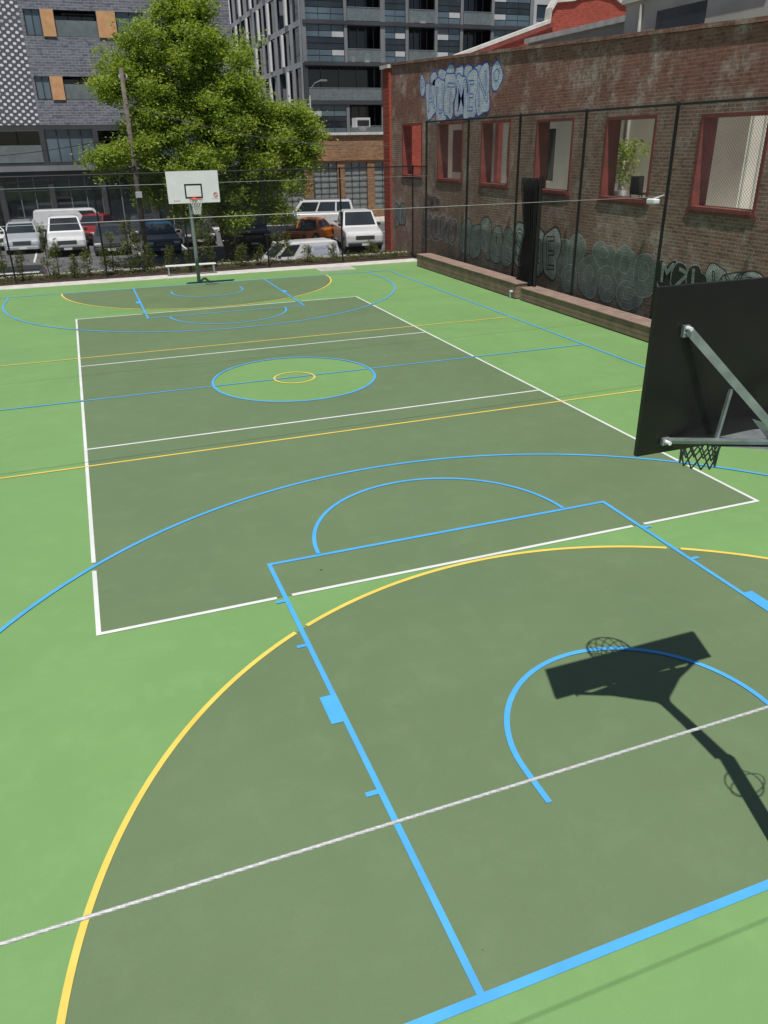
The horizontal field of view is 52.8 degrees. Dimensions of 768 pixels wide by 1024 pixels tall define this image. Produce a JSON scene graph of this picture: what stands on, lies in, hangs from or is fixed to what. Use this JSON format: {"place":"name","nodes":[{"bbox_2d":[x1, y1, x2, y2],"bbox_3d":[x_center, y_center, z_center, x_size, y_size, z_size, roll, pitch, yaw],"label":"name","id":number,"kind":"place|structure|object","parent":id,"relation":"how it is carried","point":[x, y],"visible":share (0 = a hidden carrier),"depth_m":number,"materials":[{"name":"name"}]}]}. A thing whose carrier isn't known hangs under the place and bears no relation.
{"place":"outdoors","nodes":[
{"label":"outdoors","id":0,"kind":"place"},
{"bbox_2d":[0,162,384,272],"bbox_3d":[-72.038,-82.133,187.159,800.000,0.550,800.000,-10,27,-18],"label":"ground","id":1,"kind":"structure","parent":0,"point":[222,252],"depth_m":41.02,"materials":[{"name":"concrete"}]},
{"bbox_2d":[0,218,42,253],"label":"parked car","id":2,"kind":"object","parent":1,"relation":"on","point":[24,230],"visible":0.64,"depth_m":42.20,"materials":[{"name":"paint"}]},
{"bbox_2d":[0,262,46,276],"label":"parked car","id":3,"kind":"object","parent":1,"relation":"on","point":[40,270],"visible":0.12,"depth_m":32.43,"materials":[{"name":"paint"}]},
{"bbox_2d":[43,214,87,252],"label":"parked car","id":4,"kind":"object","parent":1,"relation":"on","point":[82,241],"visible":0.77,"depth_m":40.88,"materials":[{"name":"paint"}]},
{"bbox_2d":[33,207,98,238],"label":"parked car","id":5,"kind":"object","parent":1,"relation":"on","point":[44,221],"visible":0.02,"depth_m":46.40,"materials":[{"name":"paint"}]},
{"bbox_2d":[80,213,122,239],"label":"parked car","id":6,"kind":"object","parent":1,"relation":"on","point":[89,229],"visible":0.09,"depth_m":45.82,"materials":[{"name":"paint"}]},
{"bbox_2d":[89,222,130,254],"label":"parked car","id":7,"kind":"object","parent":1,"relation":"on","point":[105,230],"visible":0.62,"depth_m":41.19,"materials":[{"name":"paint"}]},
{"bbox_2d":[118,68,149,265],"bbox_3d":[-11.017,-14.850,34.628,0.390,8.750,0.405,-10,27,-18],"label":"utility pole","id":8,"kind":"object","parent":1,"relation":"on","point":[122,79],"visible":0.71,"depth_m":34.22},
{"bbox_2d":[0,167,134,184],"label":"overhead wire","id":9,"kind":"object","parent":8,"relation":"attached to","point":[67,177],"visible":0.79,"depth_m":32.73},
{"bbox_2d":[127,104,388,145],"bbox_3d":[-5.446,-17.389,34.822,11.602,1.831,0.025,-6,26,-11],"label":"overhead wire","id":10,"kind":"object","parent":8,"relation":"attached to","point":[263,137],"visible":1,"depth_m":35.09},
{"bbox_2d":[0,0,280,229],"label":"apartment building","id":11,"kind":"structure","parent":1,"relation":"on","point":[46,54],"depth_m":47.03,"materials":[{"name":"grey brick"}]},
{"bbox_2d":[0,131,43,162],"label":"window","id":12,"kind":"structure","parent":11,"relation":"in","point":[11,142],"depth_m":48.16,"materials":[{"name":"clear glass"}]},
{"bbox_2d":[2,177,52,218],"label":"shop window","id":13,"kind":"structure","parent":11,"relation":"in","point":[29,185],"depth_m":48.59,"materials":[{"name":"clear glass"}]},
{"bbox_2d":[22,9,43,35],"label":"window","id":14,"kind":"structure","parent":11,"relation":"in","point":[32,19],"depth_m":45.06,"materials":[{"name":"blue glass"}]},
{"bbox_2d":[34,76,52,99],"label":"window","id":15,"kind":"structure","parent":11,"relation":"in","point":[42,83],"depth_m":46.48,"materials":[{"name":"blue glass"}]},
{"bbox_2d":[44,129,95,161],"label":"window","id":16,"kind":"structure","parent":11,"relation":"in","point":[60,138],"depth_m":48.06,"materials":[{"name":"blue glass"}]},
{"bbox_2d":[53,13,98,37],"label":"window","id":17,"kind":"structure","parent":11,"relation":"in","point":[67,24],"depth_m":46.78,"materials":[{"name":"grey glass"}]},
{"bbox_2d":[52,175,104,212],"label":"shop window","id":18,"kind":"structure","parent":11,"relation":"in","point":[88,183],"depth_m":49.44,"materials":[{"name":"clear glass"}]},
{"bbox_2d":[63,78,104,99],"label":"window","id":19,"kind":"structure","parent":11,"relation":"in","point":[73,91],"depth_m":48.09,"materials":[{"name":"grey glass"}]},
{"bbox_2d":[97,130,141,156],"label":"window","id":20,"kind":"structure","parent":11,"relation":"in","point":[102,134],"depth_m":49.56,"materials":[{"name":"black glass"}]},
{"bbox_2d":[104,174,152,227],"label":"shop window","id":21,"kind":"structure","parent":11,"relation":"in","point":[122,190],"depth_m":50.47,"materials":[{"name":"black glass"}]},
{"bbox_2d":[115,12,142,38],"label":"window","id":22,"kind":"structure","parent":11,"relation":"in","point":[119,15],"depth_m":46.56,"materials":[{"name":"grey glass"}]},
{"bbox_2d":[157,177,175,224],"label":"shop window","id":23,"kind":"structure","parent":11,"relation":"in","point":[161,216],"depth_m":51.73,"materials":[{"name":"black glass"}]},
{"bbox_2d":[126,212,155,241],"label":"parked car","id":24,"kind":"object","parent":1,"relation":"on","point":[147,217],"visible":0.28,"depth_m":46.86,"materials":[{"name":"paint"}]},
{"bbox_2d":[139,220,181,254],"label":"parked car","id":25,"kind":"object","parent":1,"relation":"on","point":[161,236],"visible":0.62,"depth_m":40.84,"materials":[{"name":"paint"}]},
{"bbox_2d":[175,217,216,245],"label":"parked car","id":26,"kind":"object","parent":1,"relation":"on","point":[183,237],"visible":0.48,"depth_m":44.10,"materials":[{"name":"paint"}]},
{"bbox_2d":[0,251,406,278],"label":"kerb","id":27,"kind":"structure","parent":1,"relation":"on","point":[214,264],"depth_m":33.61,"materials":[{"name":"concrete"}]},
{"bbox_2d":[70,0,337,261],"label":"tree","id":28,"kind":"object","parent":1,"relation":"on","point":[187,37],"visible":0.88,"depth_m":35.22,"materials":[{"name":"green plant"}]},
{"bbox_2d":[224,209,271,249],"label":"parked car","id":29,"kind":"object","parent":1,"relation":"on","point":[260,239],"visible":0.41,"depth_m":41.28,"materials":[{"name":"paint"}]},
{"bbox_2d":[261,213,297,237],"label":"parked car","id":30,"kind":"object","parent":1,"relation":"on","point":[283,227],"visible":0.05,"depth_m":45.38,"materials":[{"name":"paint"}]},
{"bbox_2d":[254,238,339,260],"bbox_3d":[-4.176,-11.912,36.451,4.110,1.670,2.020,-12,28,-22],"label":"parked car","id":31,"kind":"object","parent":1,"relation":"on","point":[318,243],"visible":0.18,"depth_m":35.88,"materials":[{"name":"paint"}]},
{"bbox_2d":[281,217,338,241],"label":"parked car","id":32,"kind":"object","parent":1,"relation":"on","point":[322,231],"visible":0.56,"depth_m":43.15,"materials":[{"name":"paint"}]},
{"bbox_2d":[292,197,352,222],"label":"parked car","id":33,"kind":"object","parent":1,"relation":"on","point":[346,204],"visible":0.14,"depth_m":48.35,"materials":[{"name":"paint"}]},
{"bbox_2d":[278,118,383,216],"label":"brick workshop","id":34,"kind":"structure","parent":1,"relation":"on","point":[351,156],"depth_m":56.33,"materials":[{"name":"brown brick"}]},
{"bbox_2d":[281,164,303,208],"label":"window","id":35,"kind":"structure","parent":34,"relation":"in","point":[294,201],"depth_m":56.03,"materials":[{"name":"grey glass"}]},
{"bbox_2d":[315,163,337,198],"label":"window","id":36,"kind":"structure","parent":34,"relation":"in","point":[325,192],"depth_m":56.36,"materials":[{"name":"grey glass"}]},
{"bbox_2d":[345,162,367,208],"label":"window","id":37,"kind":"structure","parent":34,"relation":"in","point":[362,172],"depth_m":57.13,"materials":[{"name":"grey glass"}]},
{"bbox_2d":[374,162,383,207],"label":"window","id":38,"kind":"structure","parent":34,"relation":"in","point":[379,186],"depth_m":57.76,"materials":[{"name":"grey glass"}]},
{"bbox_2d":[330,208,382,251],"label":"parked car","id":39,"kind":"object","parent":1,"relation":"on","point":[353,222],"visible":0.79,"depth_m":41.37,"materials":[{"name":"paint"}]},
{"bbox_2d":[412,0,625,174],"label":"gabled warehouse","id":40,"kind":"structure","parent":1,"relation":"on","point":[562,14],"depth_m":37.59,"materials":[{"name":"red paint"}]},
{"bbox_2d":[448,15,624,189],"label":"rendered building","id":41,"kind":"structure","parent":1,"relation":"on","point":[612,26],"depth_m":28.52,"materials":[{"name":"grey paint"}]},
{"bbox_2d":[452,130,461,171],"bbox_3d":[3.479,-17.015,36.505,0.055,1.800,1.000,-10,27,-18],"label":"window","id":42,"kind":"structure","parent":41,"relation":"in","point":[456,131],"depth_m":36.50,"materials":[{"name":"brown glass"}]},
{"bbox_2d":[546,129,555,180],"bbox_3d":[6.448,-13.486,29.245,0.040,1.800,1.000,-10,27,-18],"label":"window","id":43,"kind":"structure","parent":41,"relation":"in","point":[552,138],"depth_m":29.41,"materials":[{"name":"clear glass"}]},
{"bbox_2d":[380,15,767,317],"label":"brick wall","id":44,"kind":"structure","parent":1,"relation":"on","point":[722,60],"depth_m":22.62,"materials":[{"name":"brick"}]},
{"bbox_2d":[401,123,422,179],"bbox_3d":[1.422,-16.007,34.359,0.480,2.234,2.460,-10,27,-18],"label":"window frame","id":45,"kind":"structure","parent":44,"relation":"in","point":[406,128],"depth_m":35.10,"materials":[{"name":"red paint"}]},
{"bbox_2d":[436,121,463,183],"bbox_3d":[2.811,-14.383,31.019,0.480,2.228,2.530,-10,27,-18],"label":"window frame","id":46,"kind":"structure","parent":44,"relation":"in","point":[456,180],"depth_m":31.76,"materials":[{"name":"red paint"}]},
{"bbox_2d":[478,120,510,189],"bbox_3d":[4.148,-12.822,27.805,0.480,2.222,2.360,-10,27,-18],"label":"window frame","id":47,"kind":"structure","parent":44,"relation":"in","point":[482,164],"depth_m":28.47,"materials":[{"name":"red paint"}]},
{"bbox_2d":[533,117,574,197],"bbox_3d":[5.509,-11.231,24.532,0.480,2.217,2.330,-10,27,-18],"label":"window frame","id":48,"kind":"structure","parent":44,"relation":"in","point":[539,121],"depth_m":25.09,"materials":[{"name":"red paint"}]},
{"bbox_2d":[597,115,657,206],"bbox_3d":[6.844,-9.671,21.322,0.480,2.211,2.370,-10,27,-18],"label":"window frame","id":49,"kind":"structure","parent":44,"relation":"in","point":[615,159],"depth_m":21.96,"materials":[{"name":"red paint"}]},
{"bbox_2d":[685,111,767,219],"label":"window frame","id":50,"kind":"structure","parent":44,"relation":"in","point":[716,211],"depth_m":18.69,"materials":[{"name":"red paint"}]},
{"bbox_2d":[614,0,767,208],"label":"rendered building","id":51,"kind":"structure","parent":1,"relation":"on","point":[643,15],"depth_m":20.49,"materials":[{"name":"beige concrete"}]},
{"bbox_2d":[655,0,707,29],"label":"window","id":52,"kind":"structure","parent":51,"relation":"in","point":[693,13],"depth_m":20.97,"materials":[{"name":"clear glass"}]},
{"bbox_2d":[0,258,416,289],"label":"concrete path","id":53,"kind":"structure","parent":0,"point":[38,285],"depth_m":31.33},
{"bbox_2d":[165,262,215,275],"bbox_3d":[-7.804,-9.825,31.333,2.000,0.400,0.280,-10,27,-18],"label":"bench","id":54,"kind":"object","parent":53,"relation":"on","point":[212,263],"visible":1,"depth_m":31.18,"materials":[{"name":"metal"}]},
{"bbox_2d":[0,253,416,285],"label":"garden bed","id":55,"kind":"object","parent":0,"point":[218,268],"visible":0.11,"depth_m":32.27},
{"bbox_2d":[13,248,28,280],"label":"sapling","id":56,"kind":"object","parent":55,"relation":"on","point":[20,261],"visible":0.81,"depth_m":29.96,"materials":[{"name":"green plant"}]},
{"bbox_2d":[33,222,51,276],"bbox_3d":[-13.386,-10.315,30.473,0.585,2.122,0.746,-10,27,-18],"label":"sapling","id":57,"kind":"object","parent":55,"relation":"on","point":[44,246],"visible":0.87,"depth_m":30.42,"materials":[{"name":"green plant"}]},
{"bbox_2d":[47,238,65,276],"bbox_3d":[-12.927,-9.971,30.435,0.587,1.520,0.741,5,26,13],"label":"sapling","id":58,"kind":"object","parent":55,"relation":"on","point":[54,250],"visible":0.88,"depth_m":30.35,"materials":[{"name":"green plant"}]},
{"bbox_2d":[66,253,82,277],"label":"sapling","id":59,"kind":"object","parent":55,"relation":"on","point":[72,264],"visible":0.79,"depth_m":30.65,"materials":[{"name":"green plant"}]},
{"bbox_2d":[78,248,95,275],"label":"sapling","id":60,"kind":"object","parent":55,"relation":"on","point":[86,259],"visible":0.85,"depth_m":30.89,"materials":[{"name":"green plant"}]},
{"bbox_2d":[102,231,122,269],"bbox_3d":[-11.097,-10.565,31.421,0.823,1.686,0.783,-10,27,-18],"label":"sapling","id":61,"kind":"object","parent":55,"relation":"on","point":[110,241],"visible":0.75,"depth_m":31.44,"materials":[{"name":"green plant"}]},
{"bbox_2d":[115,219,137,271],"bbox_3d":[-10.316,-10.740,31.146,0.709,2.216,0.730,10,28,22],"label":"sapling","id":62,"kind":"object","parent":55,"relation":"on","point":[127,243],"visible":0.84,"depth_m":31.12,"materials":[{"name":"green plant"}]},
{"bbox_2d":[128,227,147,271],"bbox_3d":[-10.066,-10.703,31.510,0.839,1.831,0.653,17,31,33],"label":"sapling","id":63,"kind":"object","parent":55,"relation":"on","point":[134,243],"visible":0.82,"depth_m":31.49,"materials":[{"name":"green plant"}]},
{"bbox_2d":[139,241,159,271],"bbox_3d":[-9.626,-10.419,31.710,0.806,1.298,0.770,-10,27,-18],"label":"sapling","id":64,"kind":"object","parent":55,"relation":"on","point":[151,263],"visible":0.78,"depth_m":31.61,"materials":[{"name":"green plant"}]},
{"bbox_2d":[193,203,210,266],"bbox_3d":[-7.629,-11.593,32.115,0.802,2.839,0.772,12,28,24],"label":"sapling","id":65,"kind":"object","parent":55,"relation":"on","point":[201,235],"visible":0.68,"depth_m":32.15,"materials":[{"name":"green plant"}]},
{"bbox_2d":[0,248,411,282],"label":"ground cover","id":66,"kind":"object","parent":55,"relation":"on","point":[272,259],"visible":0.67,"depth_m":32.53,"materials":[{"name":"green plant"}]},
{"bbox_2d":[0,165,413,283],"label":"chain link fence","id":67,"kind":"object","parent":55,"relation":"on","point":[250,211],"visible":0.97,"depth_m":31.15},
{"bbox_2d":[202,215,215,262],"bbox_3d":[-7.385,-11.419,32.548,0.543,2.142,0.626,-10,27,-18],"label":"sapling","id":68,"kind":"object","parent":55,"relation":"on","point":[209,243],"visible":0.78,"depth_m":32.52,"materials":[{"name":"green plant"}]},
{"bbox_2d":[233,243,248,265],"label":"sapling","id":69,"kind":"object","parent":55,"relation":"on","point":[240,253],"visible":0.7,"depth_m":32.87,"materials":[{"name":"green plant"}]},
{"bbox_2d":[268,218,281,262],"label":"sapling","id":70,"kind":"object","parent":55,"relation":"on","point":[277,238],"visible":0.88,"depth_m":33.41,"materials":[{"name":"green plant"}]},
{"bbox_2d":[228,0,534,132],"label":"apartment building","id":71,"kind":"structure","parent":0,"point":[346,49],"depth_m":71.85,"materials":[{"name":"grey concrete"}]},
{"bbox_2d":[304,0,342,19],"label":"window","id":72,"kind":"structure","parent":71,"relation":"in","point":[314,9],"depth_m":67.66,"materials":[{"name":"blue glass"}]},
{"bbox_2d":[306,24,343,61],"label":"window","id":73,"kind":"structure","parent":71,"relation":"in","point":[325,43],"depth_m":68.73,"materials":[{"name":"blue glass"}]},
{"bbox_2d":[311,105,346,132],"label":"window","id":74,"kind":"structure","parent":71,"relation":"in","point":[335,116],"depth_m":71.40,"materials":[{"name":"blue glass"}]},
{"bbox_2d":[308,68,374,100],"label":"window","id":75,"kind":"structure","parent":71,"relation":"in","point":[353,82],"depth_m":72.22,"materials":[{"name":"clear glass"}]},
{"bbox_2d":[346,0,373,20],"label":"window","id":76,"kind":"structure","parent":71,"relation":"in","point":[368,12],"depth_m":70.27,"materials":[{"name":"grey glass"}]},
{"bbox_2d":[347,28,373,61],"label":"window","id":77,"kind":"structure","parent":71,"relation":"in","point":[360,39],"depth_m":71.35,"materials":[{"name":"black glass"}]},
{"bbox_2d":[349,106,375,131],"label":"window","id":78,"kind":"structure","parent":71,"relation":"in","point":[355,111],"depth_m":73.93,"materials":[{"name":"black glass"}]},
{"bbox_2d":[385,27,404,62],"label":"window","id":79,"kind":"structure","parent":71,"relation":"in","point":[394,36],"depth_m":70.79,"materials":[{"name":"blue glass"}]},
{"bbox_2d":[385,0,404,22],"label":"window","id":80,"kind":"structure","parent":71,"relation":"in","point":[394,9],"depth_m":69.68,"materials":[{"name":"blue glass"}]},
{"bbox_2d":[409,30,426,60],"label":"window","id":81,"kind":"structure","parent":71,"relation":"in","point":[417,38],"depth_m":73.14,"materials":[{"name":"black glass"}]},
{"bbox_2d":[409,0,427,22],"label":"window","id":82,"kind":"structure","parent":71,"relation":"in","point":[413,4],"depth_m":71.89,"materials":[{"name":"black glass"}]},
{"bbox_2d":[437,28,459,56],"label":"window","id":83,"kind":"structure","parent":71,"relation":"in","point":[448,39],"depth_m":72.31,"materials":[{"name":"blue glass"}]},
{"bbox_2d":[438,0,459,23],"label":"window","id":84,"kind":"structure","parent":71,"relation":"in","point":[448,10],"depth_m":71.29,"materials":[{"name":"blue glass"}]},
{"bbox_2d":[463,32,482,50],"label":"window","id":85,"kind":"structure","parent":71,"relation":"in","point":[470,39],"depth_m":74.70,"materials":[{"name":"black glass"}]},
{"bbox_2d":[464,0,483,24],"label":"window","id":86,"kind":"structure","parent":71,"relation":"in","point":[475,17],"depth_m":73.74,"materials":[{"name":"grey glass"}]},
{"bbox_2d":[493,30,515,39],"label":"window","id":87,"kind":"structure","parent":71,"relation":"in","point":[497,33],"depth_m":73.66,"materials":[{"name":"blue glass"}]},
{"bbox_2d":[494,0,529,26],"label":"window","id":88,"kind":"structure","parent":71,"relation":"in","point":[507,12],"depth_m":73.27,"materials":[{"name":"blue glass"}]},
{"bbox_2d":[0,262,767,1023],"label":"court surface","id":89,"kind":"object","parent":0,"point":[92,724],"visible":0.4,"depth_m":8.26,"materials":[{"name":"paint"}]},
{"bbox_2d":[165,170,219,282],"bbox_3d":[-6.641,-10.176,27.936,1.598,3.950,1.676,6,27,15],"label":"basketball hoop","id":90,"kind":"object","parent":89,"relation":"on","point":[190,188],"visible":1,"depth_m":27.05,"materials":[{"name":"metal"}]},
{"bbox_2d":[63,275,329,308],"bbox_3d":[-6.080,-7.653,27.208,9.860,0.001,4.930,-10,27,-18],"label":"goal circle surface","id":91,"kind":"object","parent":89,"relation":"on","point":[252,291],"visible":1,"depth_m":27.30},
{"bbox_2d":[4,286,639,473],"bbox_3d":[-5.403,-3.814,19.124,23.000,0.001,13.478,-10,27,-18],"label":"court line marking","id":92,"kind":"object","parent":89,"relation":"on","point":[300,432],"visible":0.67,"depth_m":14.37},
{"bbox_2d":[314,266,354,271],"bbox_3d":[-2.038,-10.135,32.236,1.500,0.029,1.000,-10,27,-18],"label":"concrete slab","id":93,"kind":"object","parent":89,"relation":"on","point":[324,269],"visible":1,"depth_m":32.16,"materials":[{"name":"concrete"}]},
{"bbox_2d":[0,270,767,1023],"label":"basketball court marking","id":94,"kind":"object","parent":89,"relation":"on","point":[334,708],"visible":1,"depth_m":7.06,"materials":[{"name":"blue paint"}]},
{"bbox_2d":[0,275,767,1023],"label":"netball court marking","id":95,"kind":"object","parent":89,"relation":"on","point":[66,991],"visible":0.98,"depth_m":7.42,"materials":[{"name":"yellow paint"}]},
{"bbox_2d":[77,297,753,631],"bbox_3d":[-2.006,-3.012,17.348,9.000,0.001,18.000,-10,27,-18],"label":"volleyball court surface","id":96,"kind":"object","parent":89,"relation":"on","point":[222,557],"visible":1,"depth_m":12.53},
{"bbox_2d":[76,296,758,635],"bbox_3d":[-2.006,-3.015,17.346,9.052,0.001,18.052,-10,27,-18],"label":"volleyball court marking","id":97,"kind":"object","parent":96,"relation":"on","point":[96,599],"visible":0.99,"depth_m":10.85,"materials":[{"name":"white paint"}]},
{"bbox_2d":[65,547,767,1023],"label":"goal circle surface","id":98,"kind":"object","parent":89,"relation":"on","point":[425,675],"visible":1,"depth_m":6.15,"materials":[{"name":"paint"}]},
{"bbox_2d":[417,253,529,298],"bbox_3d":[3.103,-8.959,29.050,0.697,0.500,8.400,-10,27,-18],"label":"timber bench","id":99,"kind":"object","parent":89,"relation":"on","point":[500,283],"visible":0.86,"depth_m":28.17,"materials":[{"name":"wood"}]},
{"bbox_2d":[516,176,542,286],"bbox_3d":[4.713,-8.873,25.077,0.285,3.720,1.180,-10,27,-18],"label":"divider net","id":100,"kind":"object","parent":89,"relation":"on","point":[531,190],"visible":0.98,"depth_m":24.82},
{"bbox_2d":[520,286,650,341],"bbox_3d":[6.557,-5.059,20.867,0.697,0.410,10.600,-10,27,-18],"label":"timber bench","id":101,"kind":"object","parent":89,"relation":"on","point":[623,322],"visible":0.61,"depth_m":22.05,"materials":[{"name":"wood"}]},
{"bbox_2d":[413,96,767,318],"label":"chain link fence","id":102,"kind":"object","parent":89,"relation":"on","point":[581,175],"visible":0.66,"depth_m":22.23,"materials":[{"name":"metal"}]},
{"bbox_2d":[0,197,647,226],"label":"steel cable","id":103,"kind":"object","parent":102,"relation":"attached to","point":[309,212],"visible":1,"depth_m":16.79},
{"bbox_2d":[634,277,767,469],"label":"basketball hoop","id":104,"kind":"object","parent":89,"relation":"on","point":[705,380],"visible":1,"depth_m":4.83,"materials":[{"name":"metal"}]},
{"bbox_2d":[0,706,767,946],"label":"steel cable","id":105,"kind":"object","parent":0,"point":[148,898],"visible":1,"depth_m":1.52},
{"bbox_2d":[533,0,550,24],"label":"apartment tower","id":106,"kind":"structure","parent":0,"point":[540,6],"depth_m":93.65,"materials":[{"name":"white concrete"}]},
{"bbox_2d":[629,176,645,196],"bbox_3d":[7.370,-9.154,22.231,0.440,0.900,0.450,-10,27,-18],"label":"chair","id":107,"kind":"object","parent":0,"point":[637,178],"visible":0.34,"depth_m":22.29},
{"bbox_3d":[15.799,-11.554,28.178,21.140,0.150,30.700,-10,27,-18],"label":"terrace deck","id":108,"kind":"object","parent":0,"visible":0},
{"bbox_2d":[614,135,651,195],"bbox_3d":[7.133,-10.235,23.242,1.502,1.986,1.572,-10,27,-18],"label":"potted shrub","id":109,"kind":"object","parent":108,"relation":"on","point":[621,148],"visible":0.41,"depth_m":22.92,"materials":[{"name":"green plant"}]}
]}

